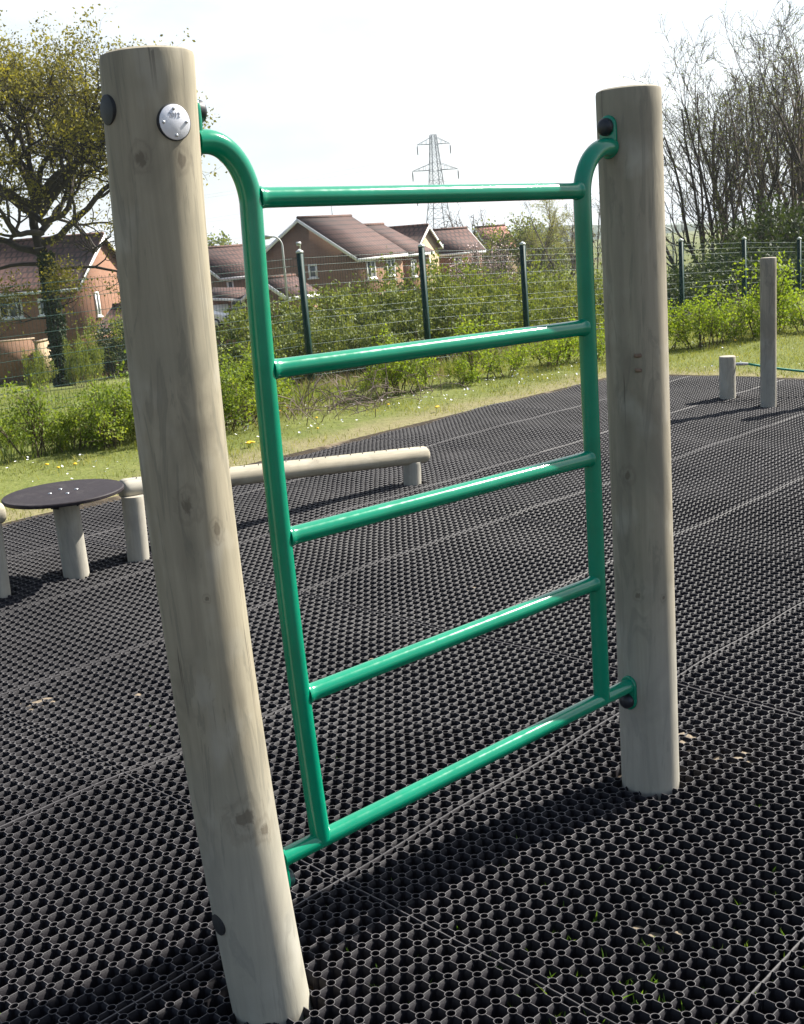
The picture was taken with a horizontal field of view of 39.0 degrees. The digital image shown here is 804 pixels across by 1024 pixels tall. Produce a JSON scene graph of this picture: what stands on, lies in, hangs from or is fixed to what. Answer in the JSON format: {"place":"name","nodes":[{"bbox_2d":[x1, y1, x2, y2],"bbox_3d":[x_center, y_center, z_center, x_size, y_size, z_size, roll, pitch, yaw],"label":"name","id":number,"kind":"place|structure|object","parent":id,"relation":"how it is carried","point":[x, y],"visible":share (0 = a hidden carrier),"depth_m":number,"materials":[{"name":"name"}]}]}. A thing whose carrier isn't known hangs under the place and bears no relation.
{"place":"outdoors","nodes":[
{"label":"outdoors","id":0,"kind":"place"},
{"bbox_2d":[60,333,599,429],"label":"dry grass","id":1,"kind":"structure","parent":0,"point":[354,378],"depth_m":12.33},
{"bbox_2d":[266,206,407,317],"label":"brick house","id":2,"kind":"structure","parent":0,"point":[319,236],"depth_m":79.88,"materials":[{"name":"brown tile"}]},
{"bbox_2d":[0,217,803,1023],"bbox_3d":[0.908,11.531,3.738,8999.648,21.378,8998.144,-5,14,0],"label":"ground","id":3,"kind":"structure","parent":0,"point":[366,423],"depth_m":9.72,"materials":[{"name":"plant"}]},
{"bbox_2d":[0,405,28,450],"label":"shrub","id":4,"kind":"object","parent":3,"relation":"on","point":[9,434],"visible":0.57,"depth_m":9.49,"materials":[{"name":"green plant"}]},
{"bbox_2d":[0,337,37,379],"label":"garden wall","id":5,"kind":"structure","parent":3,"relation":"on","point":[14,347],"depth_m":56.35,"materials":[{"name":"brown brick"}]},
{"bbox_2d":[0,366,67,457],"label":"shrub","id":6,"kind":"object","parent":3,"relation":"on","point":[40,407],"visible":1,"depth_m":8.82,"materials":[{"name":"green plant"}]},
{"bbox_2d":[21,346,58,392],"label":"bush","id":7,"kind":"object","parent":3,"relation":"on","point":[36,366],"visible":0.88,"depth_m":37.86,"materials":[{"name":"green plant"}]},
{"bbox_2d":[10,412,79,449],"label":"shrub","id":8,"kind":"object","parent":3,"relation":"on","point":[54,432],"visible":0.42,"depth_m":9.17,"materials":[{"name":"green plant"}]},
{"bbox_2d":[0,232,120,383],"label":"brick house","id":9,"kind":"structure","parent":3,"relation":"on","point":[9,254],"depth_m":69.76,"materials":[{"name":"brown brick"}]},
{"bbox_2d":[43,402,110,451],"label":"shrub","id":10,"kind":"object","parent":3,"relation":"on","point":[69,419],"visible":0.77,"depth_m":9.06,"materials":[{"name":"green plant"}]},
{"bbox_2d":[62,335,103,387],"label":"bush","id":11,"kind":"object","parent":3,"relation":"on","point":[78,365],"visible":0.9,"depth_m":40.14,"materials":[{"name":"green plant"}]},
{"bbox_2d":[64,320,105,383],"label":"bush","id":12,"kind":"object","parent":3,"relation":"on","point":[96,350],"visible":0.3,"depth_m":42.19,"materials":[{"name":"green plant"}]},
{"bbox_2d":[50,369,133,448],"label":"shrub","id":13,"kind":"object","parent":3,"relation":"on","point":[106,419],"visible":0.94,"depth_m":8.96,"materials":[{"name":"green plant"}]},
{"bbox_2d":[72,370,120,427],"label":"shrub","id":14,"kind":"object","parent":3,"relation":"on","point":[94,386],"visible":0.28,"depth_m":9.92,"materials":[{"name":"green plant"}]},
{"bbox_2d":[82,310,127,379],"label":"bush","id":15,"kind":"object","parent":3,"relation":"on","point":[114,329],"visible":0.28,"depth_m":58.67,"materials":[{"name":"green plant"}]},
{"bbox_2d":[77,380,135,446],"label":"shrub","id":16,"kind":"object","parent":3,"relation":"on","point":[100,439],"visible":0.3,"depth_m":9.12,"materials":[{"name":"green plant"}]},
{"bbox_2d":[95,319,127,378],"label":"bush","id":17,"kind":"object","parent":3,"relation":"on","point":[119,353],"visible":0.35,"depth_m":57.27,"materials":[{"name":"green plant"}]},
{"bbox_2d":[0,3,226,387],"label":"oak tree","id":18,"kind":"object","parent":3,"relation":"on","point":[18,82],"visible":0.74,"depth_m":44.83,"materials":[{"name":"green plant"}]},
{"bbox_2d":[208,244,245,346],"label":"brick house","id":19,"kind":"structure","parent":3,"relation":"on","point":[228,255],"depth_m":90.78,"materials":[{"name":"brown tile"}]},
{"bbox_2d":[212,287,245,324],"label":"garage","id":20,"kind":"structure","parent":3,"relation":"on","point":[223,303],"depth_m":83.63,"materials":[{"name":"orange brick"}]},
{"bbox_2d":[221,380,240,431],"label":"shrub","id":21,"kind":"object","parent":3,"relation":"on","point":[229,399],"visible":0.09,"depth_m":9.32,"materials":[{"name":"green plant"}]},
{"bbox_2d":[217,351,256,430],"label":"shrub","id":22,"kind":"object","parent":3,"relation":"on","point":[240,397],"visible":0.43,"depth_m":9.36,"materials":[{"name":"green plant"}]},
{"bbox_2d":[219,338,291,423],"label":"shrub","id":23,"kind":"object","parent":3,"relation":"on","point":[242,382],"visible":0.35,"depth_m":9.83,"materials":[{"name":"green plant"}]},
{"bbox_2d":[215,285,325,381],"bbox_3d":[-2.613,-3.321,21.723,2.590,1.831,3.668,-7,14,-11],"label":"bush","id":24,"kind":"object","parent":3,"relation":"on","point":[238,337],"visible":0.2,"depth_m":21.22,"materials":[{"name":"green plant"}]},
{"bbox_2d":[226,332,329,383],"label":"bush","id":25,"kind":"object","parent":3,"relation":"on","point":[283,345],"visible":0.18,"depth_m":18.79,"materials":[{"name":"green plant"}]},
{"bbox_2d":[241,273,319,329],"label":"garage","id":26,"kind":"structure","parent":3,"relation":"on","point":[277,285],"depth_m":67.43,"materials":[{"name":"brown brick"}]},
{"bbox_2d":[240,285,337,383],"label":"bush","id":27,"kind":"object","parent":3,"relation":"on","point":[298,313],"visible":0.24,"depth_m":19.53,"materials":[{"name":"green plant"}]},
{"bbox_2d":[229,280,387,374],"bbox_3d":[-1.682,-3.696,23.057,3.853,1.923,2.720,-12,15,-28],"label":"bush","id":28,"kind":"object","parent":3,"relation":"on","point":[319,301],"visible":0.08,"depth_m":22.77,"materials":[{"name":"green plant"}]},
{"bbox_2d":[278,321,390,384],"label":"bush","id":29,"kind":"object","parent":3,"relation":"on","point":[325,345],"visible":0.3,"depth_m":18.58,"materials":[{"name":"green plant"}]},
{"bbox_2d":[243,367,432,427],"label":"dead stems","id":30,"kind":"object","parent":3,"relation":"on","point":[339,408],"visible":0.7,"depth_m":10.35,"materials":[{"name":"plant"}]},
{"bbox_2d":[226,359,471,428],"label":"dead stems","id":31,"kind":"object","parent":3,"relation":"on","point":[347,398],"visible":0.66,"depth_m":10.16,"materials":[{"name":"plant"}]},
{"bbox_2d":[310,271,400,376],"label":"bush","id":32,"kind":"object","parent":3,"relation":"on","point":[343,320],"visible":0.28,"depth_m":20.38,"materials":[{"name":"green plant"}]},
{"bbox_2d":[324,273,409,317],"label":"bush","id":33,"kind":"object","parent":3,"relation":"on","point":[360,291],"visible":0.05,"depth_m":24.67,"materials":[{"name":"green plant"}]},
{"bbox_2d":[339,306,398,374],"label":"bush","id":34,"kind":"object","parent":3,"relation":"on","point":[373,339],"visible":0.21,"depth_m":18.68,"materials":[{"name":"green plant"}]},
{"bbox_2d":[356,363,408,397],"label":"shrub","id":35,"kind":"object","parent":3,"relation":"on","point":[382,375],"visible":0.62,"depth_m":10.71,"materials":[{"name":"green plant"}]},
{"bbox_2d":[20,538,752,954],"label":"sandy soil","id":36,"kind":"structure","parent":3,"relation":"on","point":[680,932],"depth_m":3.14,"materials":[{"name":"soil"}]},
{"bbox_2d":[336,288,455,365],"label":"bush","id":37,"kind":"object","parent":3,"relation":"on","point":[386,302],"visible":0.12,"depth_m":21.30,"materials":[{"name":"green plant"}]},
{"bbox_2d":[334,246,457,358],"bbox_3d":[-0.432,-4.445,24.806,3.931,2.669,2.366,5,17,35],"label":"bush","id":38,"kind":"object","parent":3,"relation":"on","point":[413,279],"visible":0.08,"depth_m":24.49,"materials":[{"name":"green plant"}]},
{"bbox_2d":[356,305,438,369],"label":"bush","id":39,"kind":"object","parent":3,"relation":"on","point":[419,328],"visible":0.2,"depth_m":20.32,"materials":[{"name":"green plant"}]},
{"bbox_2d":[363,222,434,291],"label":"brick house","id":40,"kind":"structure","parent":3,"relation":"on","point":[404,242],"depth_m":88.02,"materials":[{"name":"brown tile"}]},
{"bbox_2d":[0,375,803,1023],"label":"rubber matting","id":41,"kind":"object","parent":3,"relation":"on","point":[104,909],"visible":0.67,"depth_m":3.28,"materials":[{"name":"rubber"}]},
{"bbox_2d":[0,503,10,597],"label":"balance beam","id":42,"kind":"structure","parent":41,"relation":"on","point":[5,590],"depth_m":5.18,"materials":[{"name":"brown wood"}]},
{"bbox_2d":[1,479,123,580],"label":"round platform","id":43,"kind":"structure","parent":41,"relation":"on","point":[63,500],"depth_m":5.39,"materials":[{"name":"brown wood"}]},
{"bbox_2d":[118,446,429,563],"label":"balance beam","id":44,"kind":"structure","parent":41,"relation":"on","point":[410,460],"depth_m":6.28,"materials":[{"name":"brown wood"}]},
{"bbox_2d":[99,45,679,1023],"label":"climbing frame","id":45,"kind":"object","parent":41,"relation":"on","point":[159,141],"visible":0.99,"depth_m":2.15,"materials":[{"name":"brown wood"}]},
{"bbox_2d":[719,355,747,399],"bbox_3d":[2.676,-1.072,9.165,0.226,0.380,0.131,-5,14,0],"label":"stump post","id":46,"kind":"object","parent":41,"relation":"on","point":[728,364],"visible":0.96,"depth_m":9.11,"materials":[{"name":"brown wood"}]},
{"bbox_2d":[760,257,776,407],"bbox_3d":[2.776,-1.342,8.607,0.119,1.150,0.118,-5,14,0],"label":"wooden post","id":47,"kind":"object","parent":41,"relation":"on","point":[768,312],"visible":0.98,"depth_m":8.56,"materials":[{"name":"brown wood"}]},
{"bbox_2d":[0,237,803,417],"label":"fence","id":48,"kind":"object","parent":3,"relation":"on","point":[303,298],"visible":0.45,"depth_m":18.21,"materials":[{"name":"metal"}]},
{"bbox_2d":[0,292,803,465],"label":"long grass","id":49,"kind":"structure","parent":3,"relation":"on","point":[22,449],"depth_m":12.33,"materials":[{"name":"plant"}]},
{"bbox_2d":[0,710,803,1023],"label":"grass sprouts","id":50,"kind":"object","parent":3,"relation":"on","point":[606,956],"depth_m":2.31,"materials":[{"name":"green plant"}]},
{"bbox_2d":[364,323,442,395],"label":"shrub","id":51,"kind":"object","parent":3,"relation":"on","point":[403,365],"visible":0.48,"depth_m":10.77,"materials":[{"name":"green plant"}]},
{"bbox_2d":[388,223,442,288],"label":"brick house","id":52,"kind":"structure","parent":3,"relation":"on","point":[425,235],"depth_m":92.17,"materials":[{"name":"tile"}]},
{"bbox_2d":[401,357,443,390],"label":"shrub","id":53,"kind":"object","parent":3,"relation":"on","point":[424,381],"visible":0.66,"depth_m":10.93,"materials":[{"name":"green plant"}]},
{"bbox_2d":[376,252,478,360],"bbox_3d":[1.129,-4.769,26.412,3.434,2.591,2.697,-15,17,-37],"label":"bush","id":54,"kind":"object","parent":3,"relation":"on","point":[431,267],"visible":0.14,"depth_m":26.15,"materials":[{"name":"green plant"}]},
{"bbox_2d":[353,280,503,362],"bbox_3d":[0.266,-3.499,21.451,3.553,1.774,2.508,-9,14,-20],"label":"bush","id":55,"kind":"object","parent":3,"relation":"on","point":[439,309],"visible":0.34,"depth_m":21.24,"materials":[{"name":"green plant"}]},
{"bbox_2d":[373,264,496,361],"bbox_3d":[0.759,-4.246,24.430,2.302,2.211,2.930,-7,14,-10],"label":"bush","id":56,"kind":"object","parent":3,"relation":"on","point":[441,290],"visible":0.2,"depth_m":24.44,"materials":[{"name":"green plant"}]},
{"bbox_2d":[412,134,458,228],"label":"pylon","id":57,"kind":"object","parent":3,"relation":"on","point":[436,155],"visible":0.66,"depth_m":411.70,"materials":[{"name":"metal"}]},
{"bbox_2d":[391,293,513,363],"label":"bush","id":58,"kind":"object","parent":3,"relation":"on","point":[455,320],"visible":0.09,"depth_m":21.96,"materials":[{"name":"green plant"}]},
{"bbox_2d":[432,226,485,290],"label":"brick house","id":59,"kind":"structure","parent":3,"relation":"on","point":[456,238],"depth_m":98.88,"materials":[{"name":"brown tile"}]},
{"bbox_2d":[441,355,480,385],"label":"shrub","id":60,"kind":"object","parent":3,"relation":"on","point":[470,377],"visible":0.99,"depth_m":11.03,"materials":[{"name":"green plant"}]},
{"bbox_2d":[415,240,520,357],"bbox_3d":[1.245,-5.248,28.232,4.422,3.002,2.662,-11,15,-26],"label":"bush","id":61,"kind":"object","parent":3,"relation":"on","point":[471,265],"visible":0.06,"depth_m":28.50,"materials":[{"name":"green plant"}]},
{"bbox_2d":[449,308,516,381],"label":"shrub","id":62,"kind":"object","parent":3,"relation":"on","point":[470,354],"visible":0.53,"depth_m":11.26,"materials":[{"name":"green plant"}]},
{"bbox_2d":[431,267,537,325],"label":"bush","id":63,"kind":"object","parent":3,"relation":"on","point":[487,287],"visible":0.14,"depth_m":25.27,"materials":[{"name":"green plant"}]},
{"bbox_2d":[443,236,534,287],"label":"tree","id":64,"kind":"object","parent":3,"relation":"on","point":[502,262],"visible":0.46,"depth_m":93.30,"materials":[{"name":"plant"}]},
{"bbox_2d":[472,224,518,288],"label":"brick house","id":65,"kind":"structure","parent":3,"relation":"on","point":[503,227],"depth_m":118.70,"materials":[{"name":"brown tile"}]},
{"bbox_2d":[457,291,550,355],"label":"bush","id":66,"kind":"object","parent":3,"relation":"on","point":[538,315],"visible":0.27,"depth_m":22.89,"materials":[{"name":"green plant"}]},
{"bbox_2d":[475,342,536,376],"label":"shrub","id":67,"kind":"object","parent":3,"relation":"on","point":[515,366],"visible":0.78,"depth_m":11.48,"materials":[{"name":"green plant"}]},
{"bbox_2d":[461,262,564,349],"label":"bush","id":68,"kind":"object","parent":3,"relation":"on","point":[514,290],"visible":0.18,"depth_m":28.12,"materials":[{"name":"green plant"}]},
{"bbox_2d":[472,212,569,293],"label":"tree","id":69,"kind":"object","parent":3,"relation":"on","point":[508,235],"visible":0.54,"depth_m":102.34,"materials":[{"name":"green plant"}]},
{"bbox_2d":[490,270,567,323],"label":"bush","id":70,"kind":"object","parent":3,"relation":"on","point":[532,286],"visible":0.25,"depth_m":26.48,"materials":[{"name":"green plant"}]},
{"bbox_2d":[486,214,574,287],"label":"tree","id":71,"kind":"object","parent":3,"relation":"on","point":[564,262],"visible":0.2,"depth_m":107.50,"materials":[{"name":"green plant"}]},
{"bbox_2d":[489,290,577,345],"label":"bush","id":72,"kind":"object","parent":3,"relation":"on","point":[556,314],"visible":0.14,"depth_m":24.39,"materials":[{"name":"green plant"}]},
{"bbox_2d":[502,245,565,314],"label":"bush","id":73,"kind":"object","parent":3,"relation":"on","point":[537,269],"visible":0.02,"depth_m":29.11,"materials":[{"name":"green plant"}]},
{"bbox_2d":[522,201,575,290],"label":"bare tree","id":74,"kind":"object","parent":3,"relation":"on","point":[568,250],"visible":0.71,"depth_m":58.91,"materials":[{"name":"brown plant"}]},
{"bbox_2d":[504,180,594,289],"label":"willow tree","id":75,"kind":"object","parent":3,"relation":"on","point":[551,228],"visible":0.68,"depth_m":96.02,"materials":[{"name":"green plant"}]},
{"bbox_2d":[522,319,578,367],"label":"shrub","id":76,"kind":"object","parent":3,"relation":"on","point":[548,353],"visible":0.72,"depth_m":11.94,"materials":[{"name":"green plant"}]},
{"bbox_2d":[533,265,602,321],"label":"bush","id":77,"kind":"object","parent":3,"relation":"on","point":[571,285],"visible":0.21,"depth_m":29.80,"materials":[{"name":"green plant"}]},
{"bbox_2d":[667,299,697,348],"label":"shrub","id":78,"kind":"object","parent":3,"relation":"on","point":[672,327],"visible":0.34,"depth_m":12.68,"materials":[{"name":"green plant"}]},
{"bbox_2d":[591,14,786,269],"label":"bare tree","id":79,"kind":"object","parent":3,"relation":"on","point":[670,258],"visible":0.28,"depth_m":46.13,"materials":[{"name":"brown plant"}]},
{"bbox_2d":[596,15,795,270],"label":"bare tree","id":80,"kind":"object","parent":3,"relation":"on","point":[681,194],"visible":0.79,"depth_m":42.67,"materials":[{"name":"brown plant"}]},
{"bbox_2d":[666,262,729,319],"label":"bush","id":81,"kind":"object","parent":3,"relation":"on","point":[675,282],"visible":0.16,"depth_m":32.15,"materials":[{"name":"green plant"}]},
{"bbox_2d":[668,283,731,349],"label":"shrub","id":82,"kind":"object","parent":3,"relation":"on","point":[699,325],"visible":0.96,"depth_m":12.57,"materials":[{"name":"green plant"}]},
{"bbox_2d":[675,259,759,307],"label":"bush","id":83,"kind":"object","parent":3,"relation":"on","point":[710,288],"visible":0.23,"depth_m":30.70,"materials":[{"name":"green plant"}]},
{"bbox_2d":[662,30,779,241],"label":"bare tree","id":84,"kind":"object","parent":3,"relation":"on","point":[710,171],"visible":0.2,"depth_m":48.16,"materials":[{"name":"brown plant"}]},
{"bbox_2d":[685,280,759,345],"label":"shrub","id":85,"kind":"object","parent":3,"relation":"on","point":[719,332],"visible":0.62,"depth_m":12.75,"materials":[{"name":"green plant"}]},
{"bbox_2d":[663,36,802,249],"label":"bare tree","id":86,"kind":"object","parent":3,"relation":"on","point":[717,185],"visible":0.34,"depth_m":48.17,"materials":[{"name":"brown plant"}]},
{"bbox_2d":[665,8,803,240],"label":"bare tree","id":87,"kind":"object","parent":3,"relation":"on","point":[777,172],"visible":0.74,"depth_m":41.16,"materials":[{"name":"brown plant"}]},
{"bbox_2d":[713,301,759,339],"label":"shrub","id":88,"kind":"object","parent":3,"relation":"on","point":[742,329],"visible":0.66,"depth_m":13.18,"materials":[{"name":"green plant"}]},
{"bbox_2d":[675,1,803,210],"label":"bare tree","id":89,"kind":"object","parent":3,"relation":"on","point":[749,92],"visible":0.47,"depth_m":44.50,"materials":[{"name":"brown plant"}]},
{"bbox_2d":[676,190,803,266],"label":"bush","id":90,"kind":"object","parent":3,"relation":"on","point":[760,209],"visible":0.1,"depth_m":38.08,"materials":[{"name":"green plant"}]},
{"bbox_2d":[684,60,803,236],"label":"bare tree","id":91,"kind":"object","parent":3,"relation":"on","point":[755,98],"visible":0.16,"depth_m":48.57,"materials":[{"name":"brown plant"}]},
{"bbox_2d":[690,194,801,286],"bbox_3d":[11.217,-7.728,34.797,5.248,3.873,3.159,-7,14,-9],"label":"bush","id":92,"kind":"object","parent":3,"relation":"on","point":[727,253],"visible":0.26,"depth_m":34.20,"materials":[{"name":"green plant"}]},
{"bbox_2d":[693,251,803,310],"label":"bush","id":93,"kind":"object","parent":3,"relation":"on","point":[751,264],"visible":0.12,"depth_m":30.52,"materials":[{"name":"green plant"}]},
{"bbox_2d":[695,193,803,254],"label":"bush","id":94,"kind":"object","parent":3,"relation":"on","point":[757,230],"visible":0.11,"depth_m":36.81,"materials":[{"name":"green plant"}]},
{"bbox_2d":[698,6,803,198],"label":"bare tree","id":95,"kind":"object","parent":3,"relation":"on","point":[796,158],"visible":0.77,"depth_m":40.98,"materials":[{"name":"brown plant"}]},
{"bbox_2d":[698,20,803,238],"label":"bare tree","id":96,"kind":"object","parent":3,"relation":"on","point":[759,172],"visible":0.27,"depth_m":45.78,"materials":[{"name":"brown plant"}]},
{"bbox_2d":[702,0,803,211],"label":"bare tree","id":97,"kind":"object","parent":3,"relation":"on","point":[763,140],"visible":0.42,"depth_m":44.66,"materials":[{"name":"brown plant"}]},
{"bbox_2d":[704,244,802,337],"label":"shrub","id":98,"kind":"object","parent":3,"relation":"on","point":[782,288],"visible":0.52,"depth_m":13.12,"materials":[{"name":"green plant"}]},
{"bbox_2d":[707,6,803,230],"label":"bare tree","id":99,"kind":"object","parent":3,"relation":"on","point":[798,145],"visible":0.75,"depth_m":41.20,"materials":[{"name":"brown plant"}]},
{"bbox_2d":[708,188,803,269],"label":"bush","id":100,"kind":"object","parent":3,"relation":"on","point":[776,228],"visible":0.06,"depth_m":35.37,"materials":[{"name":"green plant"}]},
{"bbox_2d":[733,283,800,330],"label":"shrub","id":101,"kind":"object","parent":3,"relation":"on","point":[779,322],"visible":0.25,"depth_m":13.71,"materials":[{"name":"green plant"}]},
{"bbox_2d":[748,216,803,279],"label":"bush","id":102,"kind":"object","parent":3,"relation":"on","point":[790,254],"visible":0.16,"depth_m":33.77,"materials":[{"name":"green plant"}]},
{"bbox_2d":[778,282,803,332],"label":"shrub","id":103,"kind":"object","parent":3,"relation":"on","point":[793,321],"visible":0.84,"depth_m":13.45,"materials":[{"name":"green plant"}]},
{"bbox_2d":[0,0,803,246],"label":"sky","id":104,"kind":"structure","parent":0,"point":[305,88],"materials":[{"name":"white"}]},
{"bbox_2d":[265,220,776,247],"bbox_3d":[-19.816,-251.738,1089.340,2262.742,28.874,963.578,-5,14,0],"label":"hills","id":105,"kind":"structure","parent":0,"point":[595,230],"depth_m":977.40,"materials":[{"name":"green plant"}]},
{"bbox_2d":[528,309,803,377],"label":"short grass","id":106,"kind":"structure","parent":0,"point":[708,361],"depth_m":11.94,"materials":[{"name":"plant"}]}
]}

